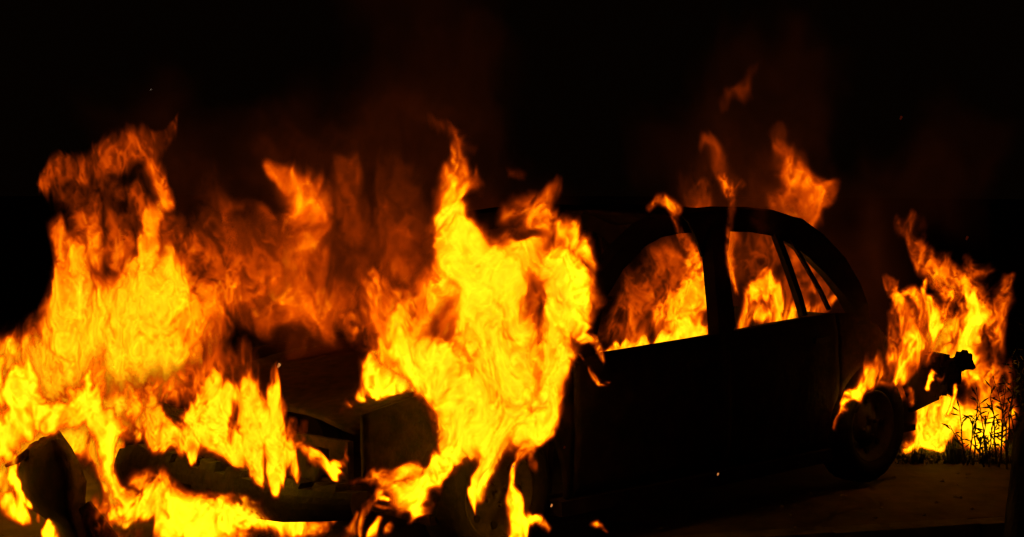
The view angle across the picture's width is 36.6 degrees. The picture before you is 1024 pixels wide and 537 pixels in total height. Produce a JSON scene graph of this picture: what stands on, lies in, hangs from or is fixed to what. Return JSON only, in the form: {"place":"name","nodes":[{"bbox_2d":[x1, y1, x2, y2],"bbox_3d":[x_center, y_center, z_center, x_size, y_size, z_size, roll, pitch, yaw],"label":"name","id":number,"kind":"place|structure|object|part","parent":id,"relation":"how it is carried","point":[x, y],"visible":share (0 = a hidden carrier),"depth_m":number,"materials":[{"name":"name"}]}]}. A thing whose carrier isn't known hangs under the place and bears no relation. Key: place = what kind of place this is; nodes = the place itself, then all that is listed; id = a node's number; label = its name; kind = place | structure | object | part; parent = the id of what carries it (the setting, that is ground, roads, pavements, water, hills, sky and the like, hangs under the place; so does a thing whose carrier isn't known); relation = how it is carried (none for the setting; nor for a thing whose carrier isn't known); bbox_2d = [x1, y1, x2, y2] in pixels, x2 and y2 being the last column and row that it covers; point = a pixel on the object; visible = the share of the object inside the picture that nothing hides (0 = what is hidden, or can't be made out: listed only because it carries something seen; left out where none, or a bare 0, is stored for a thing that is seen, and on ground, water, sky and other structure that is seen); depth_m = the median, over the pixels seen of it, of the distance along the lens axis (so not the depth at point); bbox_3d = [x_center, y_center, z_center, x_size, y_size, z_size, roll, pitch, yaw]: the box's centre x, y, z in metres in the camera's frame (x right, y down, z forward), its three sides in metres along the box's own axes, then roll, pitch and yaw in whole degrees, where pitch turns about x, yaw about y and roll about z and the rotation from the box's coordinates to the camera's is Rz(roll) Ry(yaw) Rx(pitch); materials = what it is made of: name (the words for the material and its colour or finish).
{"place":"outdoors","nodes":[
{"label":"outdoors","id":0,"kind":"place"},
{"bbox_2d":[0,419,1022,536],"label":"pavement","id":1,"kind":"structure","parent":0,"point":[911,491],"depth_m":7.04,"materials":[{"name":"black asphalt"}]},
{"bbox_2d":[5,430,117,536],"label":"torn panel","id":2,"kind":"object","parent":1,"relation":"on","point":[53,482],"visible":1,"depth_m":6.04,"materials":[{"name":"metal"}]},
{"bbox_2d":[113,204,975,536],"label":"burning car","id":3,"kind":"object","parent":1,"relation":"on","point":[441,426],"visible":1,"depth_m":6.56,"materials":[{"name":"paint"}]},
{"bbox_3d":[-0.457,0.536,7.648,0.935,0.592,0.096,-3,4,-42],"label":"front door","id":4,"kind":"part","parent":3,"relation":"part of","materials":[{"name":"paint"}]},
{"bbox_3d":[0.204,0.483,8.229,0.808,0.634,0.083,-3,4,-42],"label":"rear door","id":5,"kind":"part","parent":3,"relation":"part of","materials":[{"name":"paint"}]},
{"bbox_3d":[0.491,-0.032,8.351,0.030,0.361,0.226,1,3,16],"label":"quarter window frame","id":6,"kind":"part","parent":3,"relation":"part of","materials":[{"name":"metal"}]},
{"bbox_3d":[0.584,0.597,6.501,0.935,0.592,0.096,-3,4,-42],"label":"front door","id":7,"kind":"part","parent":3,"relation":"part of","materials":[{"name":"paint"}]},
{"bbox_3d":[1.233,0.544,7.095,0.807,0.634,0.102,-3,4,-42],"label":"rear door","id":8,"kind":"part","parent":3,"relation":"part of","materials":[{"name":"paint"}]},
{"bbox_3d":[1.406,0.022,7.343,0.224,0.360,0.029,-1,3,-10],"label":"quarter window frame","id":9,"kind":"part","parent":3,"relation":"part of","materials":[{"name":"metal"}]},
{"bbox_2d":[343,442,1011,534],"bbox_3d":[1.062,1.068,7.532,4.245,0.052,1.777,-1,3,-15],"label":"rubble","id":10,"kind":"object","parent":1,"relation":"on","point":[905,459],"visible":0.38,"depth_m":8.25,"materials":[{"name":"stone"}]},
{"bbox_2d":[894,423,1013,464],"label":"grass","id":11,"kind":"structure","parent":1,"relation":"on","point":[951,456],"depth_m":8.33,"materials":[{"name":"black plant"}]},
{"bbox_2d":[941,387,986,465],"bbox_3d":[2.381,0.838,8.138,0.206,0.449,0.140,-1,3,-20],"label":"leafy plant","id":12,"kind":"object","parent":1,"relation":"on","point":[961,440],"visible":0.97,"depth_m":8.14,"materials":[{"name":"black plant"}]},
{"bbox_2d":[962,397,1000,461],"bbox_3d":[2.494,0.870,8.241,0.205,0.375,0.129,0,3,8],"label":"leafy plant","id":13,"kind":"object","parent":1,"relation":"on","point":[980,429],"visible":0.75,"depth_m":8.24,"materials":[{"name":"black plant"}]},
{"bbox_2d":[972,394,1018,466],"bbox_3d":[2.523,0.858,8.094,0.245,0.416,0.122,0,3,-4],"label":"leafy plant","id":14,"kind":"object","parent":1,"relation":"on","point":[990,441],"visible":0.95,"depth_m":8.09,"materials":[{"name":"black plant"}]},
{"bbox_2d":[985,356,1022,463],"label":"leafy plant","id":15,"kind":"object","parent":1,"relation":"on","point":[1001,422],"visible":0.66,"depth_m":8.18,"materials":[{"name":"black plant"}]},
{"bbox_2d":[991,322,1023,468],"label":"leafy plant","id":16,"kind":"object","parent":1,"relation":"on","point":[1006,441],"visible":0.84,"depth_m":8.03,"materials":[{"name":"black plant"}]},
{"bbox_2d":[0,194,1023,466],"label":"ground","id":17,"kind":"structure","parent":0,"point":[106,302],"depth_m":24.68,"materials":[{"name":"orange"}]},
{"bbox_2d":[671,516,1004,536],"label":"kerb","id":18,"kind":"structure","parent":17,"relation":"on","point":[979,527],"depth_m":6.65,"materials":[{"name":"concrete"}]},
{"bbox_2d":[0,0,1023,198],"label":"sky","id":19,"kind":"structure","parent":0,"point":[652,98],"materials":[{"name":"black"}]},
{"bbox_2d":[1003,419,1023,536],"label":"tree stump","id":20,"kind":"object","parent":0,"point":[1014,520],"visible":1,"depth_m":3.43,"materials":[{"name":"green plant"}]}
]}

